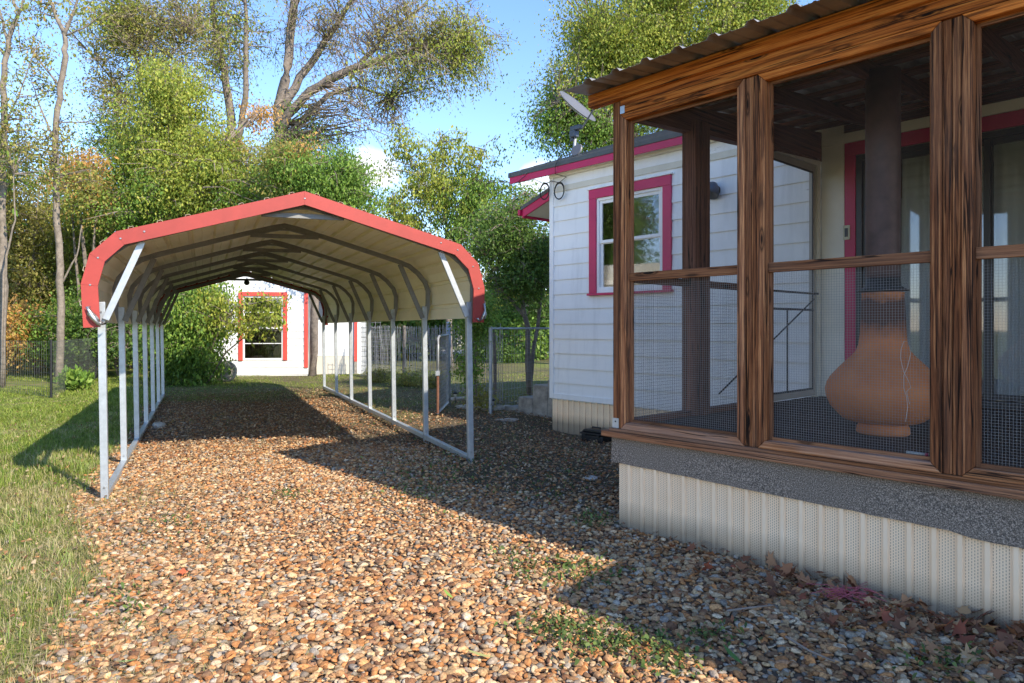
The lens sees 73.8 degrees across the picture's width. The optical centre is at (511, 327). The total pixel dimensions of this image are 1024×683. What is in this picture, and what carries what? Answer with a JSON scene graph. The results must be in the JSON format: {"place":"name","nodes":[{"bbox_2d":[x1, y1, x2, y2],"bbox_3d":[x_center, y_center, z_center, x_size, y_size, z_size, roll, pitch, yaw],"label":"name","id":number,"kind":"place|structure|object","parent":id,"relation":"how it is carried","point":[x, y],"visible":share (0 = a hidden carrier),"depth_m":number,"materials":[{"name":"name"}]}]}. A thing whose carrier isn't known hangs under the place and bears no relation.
{"place":"outdoors","nodes":[
{"label":"outdoors","id":0,"kind":"place"},
{"bbox_2d":[0,0,817,285],"label":"sky","id":1,"kind":"structure","parent":0,"point":[491,117],"materials":[{"name":"blue"}]},
{"bbox_2d":[0,334,1023,682],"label":"ground","id":2,"kind":"structure","parent":0,"point":[416,390],"depth_m":6.95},
{"bbox_2d":[0,137,26,231],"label":"side tree","id":3,"kind":"object","parent":2,"relation":"on","point":[24,224],"visible":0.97,"depth_m":17.76,"materials":[{"name":"grey plant"}]},
{"bbox_2d":[6,281,50,377],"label":"thicket shrub","id":4,"kind":"object","parent":2,"relation":"on","point":[15,320],"visible":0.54,"depth_m":20.86,"materials":[{"name":"orange plant"}]},
{"bbox_2d":[6,291,70,374],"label":"thicket shrub","id":5,"kind":"object","parent":2,"relation":"on","point":[37,370],"visible":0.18,"depth_m":21.18,"materials":[{"name":"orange plant"}]},
{"bbox_2d":[0,0,83,387],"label":"leaning tree","id":6,"kind":"object","parent":2,"relation":"on","point":[6,161],"visible":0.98,"depth_m":17.94,"materials":[{"name":"green plant"}]},
{"bbox_2d":[6,126,80,372],"bbox_3d":[-17.501,-2.736,24.129,5.366,9.077,5.329,0,0,0],"label":"thicket shrub","id":7,"kind":"object","parent":2,"relation":"on","point":[22,267],"visible":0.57,"depth_m":23.57,"materials":[{"name":"green plant"}]},
{"bbox_2d":[0,338,96,397],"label":"wire fence","id":8,"kind":"object","parent":2,"relation":"on","point":[61,365],"visible":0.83,"depth_m":15.86,"materials":[{"name":"black metal"}]},
{"bbox_2d":[18,149,98,366],"bbox_3d":[-18.041,-2.821,26.917,5.380,8.909,5.094,0,0,-24],"label":"thicket shrub","id":9,"kind":"object","parent":2,"relation":"on","point":[45,198],"visible":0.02,"depth_m":26.49,"materials":[{"name":"green plant"}]},
{"bbox_2d":[0,0,119,383],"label":"thin tree","id":10,"kind":"object","parent":2,"relation":"on","point":[60,276],"visible":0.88,"depth_m":18.96,"materials":[{"name":"green plant"}]},
{"bbox_2d":[7,280,117,375],"bbox_3d":[-13.745,0.064,21.417,3.638,3.155,4.615,0,0,0],"label":"thicket shrub","id":11,"kind":"object","parent":2,"relation":"on","point":[51,333],"visible":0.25,"depth_m":20.59,"materials":[{"name":"green plant"}]},
{"bbox_2d":[0,409,129,647],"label":"grass tufts","id":12,"kind":"object","parent":2,"relation":"on","point":[48,549],"visible":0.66,"depth_m":5.22,"materials":[{"name":"green plant"}]},
{"bbox_2d":[49,364,95,389],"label":"bush","id":13,"kind":"object","parent":2,"relation":"on","point":[76,377],"visible":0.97,"depth_m":16.44,"materials":[{"name":"green plant"}]},
{"bbox_2d":[29,138,130,372],"bbox_3d":[-13.545,-2.222,21.756,3.129,7.700,2.993,0,0,0],"label":"thicket shrub","id":14,"kind":"object","parent":2,"relation":"on","point":[96,156],"visible":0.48,"depth_m":21.69,"materials":[{"name":"green plant"}]},
{"bbox_2d":[12,152,148,369],"bbox_3d":[-14.883,-2.530,25.149,5.526,8.627,5.250,0,0,0],"label":"thicket shrub","id":15,"kind":"object","parent":2,"relation":"on","point":[88,243],"visible":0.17,"depth_m":24.15,"materials":[{"name":"green plant"}]},
{"bbox_2d":[44,269,149,377],"bbox_3d":[-12.025,-0.228,20.969,3.750,3.707,4.859,0,0,25],"label":"thicket shrub","id":16,"kind":"object","parent":2,"relation":"on","point":[112,333],"visible":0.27,"depth_m":20.03,"materials":[{"name":"green plant"}]},
{"bbox_2d":[62,223,142,367],"bbox_3d":[-14.455,-1.874,26.041,5.348,7.186,5.130,0,0,0],"label":"thicket shrub","id":17,"kind":"object","parent":2,"relation":"on","point":[68,295],"depth_m":25.19,"materials":[{"name":"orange plant"}]},
{"bbox_2d":[45,0,242,367],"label":"twiggy tree","id":18,"kind":"object","parent":2,"relation":"on","point":[127,29],"visible":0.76,"depth_m":25.48,"materials":[{"name":"green plant"}]},
{"bbox_2d":[152,422,165,428],"bbox_3d":[-5.467,1.539,10.565,0.211,0.146,0.166,0,0,0],"label":"field stone","id":19,"kind":"object","parent":2,"relation":"on","point":[158,424],"visible":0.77,"depth_m":10.52,"materials":[{"name":"grey stone"}]},
{"bbox_2d":[43,44,290,293],"bbox_3d":[-10.622,-3.903,22.965,8.480,11.067,6.179,0,0,0],"label":"hackberry tree","id":20,"kind":"object","parent":2,"relation":"on","point":[173,164],"visible":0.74,"depth_m":21.92,"materials":[{"name":"green plant"}]},
{"bbox_2d":[0,471,399,682],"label":"grass","id":21,"kind":"object","parent":2,"relation":"on","point":[47,633],"visible":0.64,"depth_m":3.71,"materials":[{"name":"green plant"}]},
{"bbox_2d":[117,281,291,386],"bbox_3d":[-8.242,-0.069,18.388,4.779,3.406,3.180,0,0,23],"label":"bush","id":22,"kind":"object","parent":2,"relation":"on","point":[196,331],"visible":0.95,"depth_m":18.01,"materials":[{"name":"green plant"}]},
{"bbox_2d":[215,361,236,381],"bbox_3d":[-8.192,1.261,19.559,0.600,0.600,0.150,0,-14,-9],"label":"wheel","id":23,"kind":"object","parent":2,"relation":"on","point":[233,372],"visible":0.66,"depth_m":19.51,"materials":[{"name":"grey metal"}]},
{"bbox_2d":[112,202,439,361],"bbox_3d":[-25.162,-3.268,38.502,46.106,9.636,13.577,0,0,7],"label":"wood","id":24,"kind":"object","parent":2,"relation":"on","point":[416,338],"visible":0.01,"depth_m":32.33,"materials":[{"name":"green plant"}]},
{"bbox_2d":[80,191,486,499],"bbox_3d":[-4.144,0.118,11.419,3.826,2.930,10.395,-1,0,-24],"label":"carport","id":25,"kind":"object","parent":2,"relation":"on","point":[341,262],"visible":0.96,"depth_m":8.79,"materials":[{"name":"metal"}]},
{"bbox_2d":[206,271,364,375],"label":"shed","id":26,"kind":"structure","parent":2,"relation":"on","point":[286,354],"depth_m":21.94,"materials":[{"name":"white paint"}]},
{"bbox_2d":[238,292,287,360],"bbox_3d":[-7.934,-0.040,21.779,1.490,2.180,0.102,0,0,-9],"label":"window","id":27,"kind":"structure","parent":26,"relation":"in","point":[241,346],"depth_m":21.79,"materials":[{"name":"red paint"}]},
{"bbox_2d":[0,370,580,682],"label":"grass","id":28,"kind":"structure","parent":2,"relation":"on","point":[68,410],"depth_m":7.80,"materials":[{"name":"green plant"}]},
{"bbox_2d":[226,120,411,375],"bbox_3d":[-5.769,-2.317,21.255,5.406,7.924,4.603,0,0,0],"label":"tree","id":29,"kind":"object","parent":2,"relation":"on","point":[295,167],"visible":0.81,"depth_m":20.43,"materials":[{"name":"green plant"}]},
{"bbox_2d":[168,0,525,193],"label":"tree","id":30,"kind":"object","parent":2,"relation":"on","point":[451,56],"visible":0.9,"depth_m":28.45,"materials":[{"name":"green plant"}]},
{"bbox_2d":[361,322,380,375],"bbox_3d":[-4.415,0.653,21.331,0.626,1.707,0.014,0,0,-6],"label":"grid fence","id":31,"kind":"object","parent":2,"relation":"on","point":[365,346],"visible":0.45,"depth_m":21.31,"materials":[{"name":"metal"}]},
{"bbox_2d":[364,361,396,383],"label":"weed clump","id":32,"kind":"object","parent":2,"relation":"on","point":[380,375],"visible":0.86,"depth_m":18.96,"materials":[{"name":"green plant"}]},
{"bbox_2d":[377,326,390,371],"bbox_3d":[-3.904,0.728,20.975,0.506,1.557,0.014,0,0,6],"label":"grid fence","id":33,"kind":"object","parent":2,"relation":"on","point":[381,330],"visible":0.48,"depth_m":20.98,"materials":[{"name":"metal"}]},
{"bbox_2d":[366,320,434,358],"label":"distant tree","id":34,"kind":"object","parent":2,"relation":"on","point":[411,323],"visible":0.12,"depth_m":32.83,"materials":[{"name":"green plant"}]},
{"bbox_2d":[385,365,431,386],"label":"weed clump","id":35,"kind":"object","parent":2,"relation":"on","point":[406,379],"visible":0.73,"depth_m":17.92,"materials":[{"name":"green plant"}]},
{"bbox_2d":[410,370,451,388],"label":"weed clump","id":36,"kind":"object","parent":2,"relation":"on","point":[431,381],"visible":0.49,"depth_m":17.35,"materials":[{"name":"green plant"}]},
{"bbox_2d":[361,323,502,400],"bbox_3d":[-2.396,0.782,18.179,0.333,1.736,9.103,0,0,-31],"label":"tall wire fence","id":37,"kind":"object","parent":2,"relation":"on","point":[403,339],"visible":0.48,"depth_m":18.60,"materials":[{"name":"grey metal"}]},
{"bbox_2d":[369,121,524,367],"bbox_3d":[-2.471,-3.018,26.110,6.678,9.279,3.557,0,0,0],"label":"young elm","id":38,"kind":"object","parent":2,"relation":"on","point":[440,185],"visible":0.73,"depth_m":25.67,"materials":[{"name":"green plant"}]},
{"bbox_2d":[446,322,450,406],"bbox_3d":[-1.247,0.771,13.405,0.100,1.775,0.098,0,0,0],"label":"gate post","id":39,"kind":"object","parent":2,"relation":"on","point":[448,328],"visible":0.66,"depth_m":13.38,"materials":[{"name":"grey metal"}]},
{"bbox_2d":[436,334,450,413],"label":"wire gate","id":40,"kind":"structure","parent":39,"relation":"attached to","point":[438,374],"depth_m":12.51,"materials":[{"name":"grey metal"}]},
{"bbox_2d":[406,303,493,356],"bbox_3d":[-3.644,-1.018,35.402,7.613,5.298,6.898,0,0,42],"label":"distant tree","id":41,"kind":"object","parent":2,"relation":"on","point":[432,324],"visible":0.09,"depth_m":35.30,"materials":[{"name":"green plant"}]},
{"bbox_2d":[451,396,465,400],"bbox_3d":[-1.100,1.549,14.696,0.639,0.129,0.204,0,0,-29],"label":"flat stone","id":42,"kind":"object","parent":2,"relation":"on","point":[459,398],"visible":0.3,"depth_m":14.59,"materials":[{"name":"grey stone"}]},
{"bbox_2d":[455,404,485,408],"bbox_3d":[-0.738,1.528,13.110,0.711,0.104,0.450,0,0,-11],"label":"flat stone","id":43,"kind":"object","parent":2,"relation":"on","point":[462,406],"visible":0.34,"depth_m":12.97,"materials":[{"name":"grey stone"}]},
{"bbox_2d":[442,286,511,411],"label":"gate vine","id":44,"kind":"object","parent":2,"relation":"on","point":[480,400],"visible":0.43,"depth_m":12.49,"materials":[{"name":"green plant"}]},
{"bbox_2d":[440,177,548,395],"bbox_3d":[0.101,-1.080,15.528,2.919,5.387,2.710,0,0,-27],"label":"dark shrub tree","id":45,"kind":"object","parent":2,"relation":"on","point":[511,247],"visible":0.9,"depth_m":15.21,"materials":[{"name":"green plant"}]},
{"bbox_2d":[492,333,496,403],"bbox_3d":[-0.355,0.883,13.848,0.090,1.551,0.071,0,0,25],"label":"fence post","id":46,"kind":"object","parent":2,"relation":"on","point":[494,366],"visible":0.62,"depth_m":13.82,"materials":[{"name":"grey metal"}]},
{"bbox_2d":[481,405,509,410],"bbox_3d":[-0.195,1.525,12.910,0.862,0.125,0.338,0,0,-17],"label":"flat stone","id":47,"kind":"object","parent":2,"relation":"on","point":[499,407],"visible":0.31,"depth_m":12.77,"materials":[{"name":"grey stone"}]},
{"bbox_2d":[452,303,548,361],"bbox_3d":[-0.044,0.183,33.042,5.761,2.983,6.832,0,0,0],"label":"distant tree","id":48,"kind":"object","parent":2,"relation":"on","point":[508,336],"visible":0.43,"depth_m":31.62,"materials":[{"name":"green plant"}]},
{"bbox_2d":[453,268,547,354],"bbox_3d":[-1.219,-1.054,38.069,7.867,5.411,7.130,0,0,23],"label":"distant tree","id":49,"kind":"object","parent":2,"relation":"on","point":[489,306],"visible":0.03,"depth_m":36.90,"materials":[{"name":"green plant"}]},
{"bbox_2d":[497,418,518,421],"bbox_3d":[-0.086,1.574,11.576,0.436,0.060,0.300,0,0,-6],"label":"flat stone","id":50,"kind":"object","parent":2,"relation":"on","point":[510,420],"visible":0.65,"depth_m":11.51,"materials":[{"name":"grey stone"}]},
{"bbox_2d":[480,340,535,362],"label":"weed clump","id":51,"kind":"object","parent":2,"relation":"on","point":[508,355],"visible":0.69,"depth_m":29.73,"materials":[{"name":"green plant"}]},
{"bbox_2d":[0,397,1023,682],"bbox_3d":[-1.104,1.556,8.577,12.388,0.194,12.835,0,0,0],"label":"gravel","id":52,"kind":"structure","parent":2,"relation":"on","point":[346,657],"depth_m":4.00,"materials":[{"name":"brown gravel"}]},
{"bbox_2d":[178,568,188,574],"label":"leaf","id":53,"kind":"object","parent":52,"relation":"on","point":[182,570],"visible":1,"depth_m":4.23,"materials":[{"name":"orange plant"}]},
{"bbox_2d":[384,506,415,522],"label":"twig","id":54,"kind":"object","parent":52,"relation":"on","point":[397,514],"visible":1,"depth_m":5.47,"materials":[{"name":"wood"}]},
{"bbox_2d":[427,606,441,612],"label":"leaf","id":55,"kind":"object","parent":52,"relation":"on","point":[435,609],"visible":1,"depth_m":3.65,"materials":[{"name":"orange plant"}]},
{"bbox_2d":[465,648,492,656],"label":"leaf","id":56,"kind":"object","parent":52,"relation":"on","point":[479,654],"visible":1,"depth_m":3.16,"materials":[{"name":"yellow plant"}]},
{"bbox_2d":[723,644,741,663],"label":"leaf","id":57,"kind":"object","parent":52,"relation":"on","point":[732,654],"visible":1,"depth_m":3.15,"materials":[{"name":"green plant"}]},
{"bbox_2d":[792,573,816,585],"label":"leaf","id":58,"kind":"object","parent":52,"relation":"on","point":[807,577],"visible":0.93,"depth_m":4.07,"materials":[{"name":"plant"}]},
{"bbox_2d":[785,636,834,661],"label":"twig","id":59,"kind":"object","parent":52,"relation":"on","point":[798,644],"visible":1,"depth_m":3.19,"materials":[{"name":"grey wood"}]},
{"bbox_2d":[810,582,886,601],"bbox_3d":[1.883,1.486,3.842,0.425,0.051,0.275,0,0,0],"label":"red netting","id":60,"kind":"object","parent":52,"relation":"on","point":[841,592],"visible":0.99,"depth_m":3.83,"materials":[{"name":"plastic"}]},
{"bbox_2d":[0,387,1023,682],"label":"fallen leaves","id":61,"kind":"object","parent":2,"relation":"on","point":[308,423],"visible":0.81,"depth_m":6.50,"materials":[{"name":"brown plant"}]},
{"bbox_2d":[487,293,548,359],"bbox_3d":[1.154,-0.734,34.157,6.278,4.721,7.861,0,0,0],"label":"distant tree","id":62,"kind":"object","parent":2,"relation":"on","point":[543,318],"visible":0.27,"depth_m":32.33,"materials":[{"name":"green plant"}]},
{"bbox_2d":[489,326,548,413],"bbox_3d":[0.964,0.815,13.630,3.785,1.670,0.482,0,0,-37],"label":"pipe fence","id":63,"kind":"object","parent":2,"relation":"on","point":[491,328],"visible":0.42,"depth_m":12.77,"materials":[{"name":"metal"}]},
{"bbox_2d":[58,417,989,682],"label":"weeds","id":64,"kind":"object","parent":2,"relation":"on","point":[586,644],"visible":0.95,"depth_m":3.47,"materials":[{"name":"green plant"}]},
{"bbox_2d":[505,380,552,418],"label":"concrete steps","id":65,"kind":"structure","parent":2,"relation":"on","point":[538,401],"depth_m":12.09,"materials":[{"name":"grey concrete"}]},
{"bbox_2d":[585,475,597,480],"bbox_3d":[0.801,1.518,6.886,0.130,0.024,0.130,3,4,0],"label":"cement disc","id":66,"kind":"object","parent":2,"relation":"on","point":[591,476],"visible":0.78,"depth_m":6.86,"materials":[{"name":"grey concrete"}]},
{"bbox_2d":[580,426,611,443],"bbox_3d":[1.209,1.533,9.792,0.248,0.215,0.420,0,0,-45],"label":"toolbox","id":67,"kind":"object","parent":2,"relation":"on","point":[592,433],"visible":0.79,"depth_m":9.72,"materials":[{"name":"black plastic"}]},
{"bbox_2d":[504,0,808,162],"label":"elm tree","id":68,"kind":"object","parent":2,"relation":"on","point":[603,41],"visible":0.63,"depth_m":24.06,"materials":[{"name":"green plant"}]},
{"bbox_2d":[726,605,773,611],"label":"twig","id":69,"kind":"object","parent":2,"relation":"on","point":[736,609],"visible":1,"depth_m":3.64,"materials":[{"name":"grey wood"}]},
{"bbox_2d":[508,87,1023,434],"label":"house","id":70,"kind":"structure","parent":2,"relation":"on","point":[578,216],"depth_m":9.01,"materials":[{"name":"white wood"}]},
{"bbox_2d":[516,153,570,199],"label":"cable coils","id":71,"kind":"object","parent":70,"relation":"attached to","point":[560,182],"visible":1,"depth_m":10.62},
{"bbox_2d":[560,91,595,157],"bbox_3d":[1.034,-3.178,10.604,0.616,1.071,0.818,0,0,-3],"label":"satellite dish","id":72,"kind":"object","parent":70,"relation":"attached to","point":[575,105],"visible":0.92,"depth_m":10.71,"materials":[{"name":"grey metal"}]},
{"bbox_2d":[586,172,673,295],"bbox_3d":[1.645,-1.264,9.622,0.112,1.587,1.505,0,0,-42],"label":"window","id":73,"kind":"structure","parent":70,"relation":"in","point":[600,198],"depth_m":9.90,"materials":[{"name":"paint"}]},
{"bbox_2d":[710,181,719,199],"bbox_3d":[2.485,-1.715,8.525,0.213,0.215,0.200,0,0,-42],"label":"wall lamp","id":74,"kind":"object","parent":70,"relation":"attached to","point":[714,190],"visible":0.76,"depth_m":8.48,"materials":[{"name":"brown metal"}]},
{"bbox_2d":[901,155,929,368],"bbox_3d":[4.164,-0.550,7.050,0.060,2.500,0.360,0,0,-42],"label":"curtain","id":75,"kind":"object","parent":70,"relation":"hanging from","point":[915,204],"visible":0.52,"depth_m":7.02,"materials":[{"name":"white fabric"}]},
{"bbox_2d":[856,126,1023,409],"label":"sliding door","id":76,"kind":"structure","parent":70,"relation":"in","point":[989,139],"depth_m":6.48,"materials":[{"name":"pink metal"}]},
{"bbox_2d":[982,140,1023,402],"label":"curtain","id":77,"kind":"object","parent":70,"relation":"hanging from","point":[1008,193],"visible":0.51,"depth_m":6.46,"materials":[{"name":"white fabric"}]},
{"bbox_2d":[564,0,1023,628],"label":"screened porch","id":78,"kind":"object","parent":2,"relation":"on","point":[758,470],"visible":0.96,"depth_m":4.39,"materials":[{"name":"brown wood"}]},
{"bbox_2d":[718,152,818,400],"bbox_3d":[2.612,-0.515,6.880,2.035,2.530,0.074,0,0,-42],"label":"screen door","id":79,"kind":"structure","parent":78,"relation":"in","point":[778,157],"depth_m":7.48,"materials":[{"name":"white metal"}]},
{"bbox_2d":[825,66,929,436],"bbox_3d":[2.686,-0.542,4.942,0.766,2.620,0.766,0,0,0],"label":"chiminea","id":80,"kind":"object","parent":78,"relation":"on","point":[882,159],"visible":0.84,"depth_m":4.83,"materials":[{"name":"ceramic"}]},
{"bbox_2d":[900,341,910,421],"bbox_3d":[2.213,0.302,3.837,0.004,0.456,0.056,0,0,-42],"label":"cord","id":81,"kind":"object","parent":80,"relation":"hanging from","point":[905,375],"visible":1,"depth_m":3.83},
{"bbox_2d":[906,451,928,455],"bbox_3d":[2.267,0.705,3.818,0.019,0.019,0.110,0,0,-42],"label":"roller tube","id":82,"kind":"object","parent":78,"relation":"on","point":[911,452],"visible":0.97,"depth_m":3.81,"materials":[{"name":"white plastic"}]},
{"bbox_2d":[669,540,1023,682],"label":"leaf drift","id":83,"kind":"object","parent":2,"relation":"on","point":[947,625],"visible":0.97,"depth_m":3.53,"materials":[{"name":"brown plant"}]}
]}

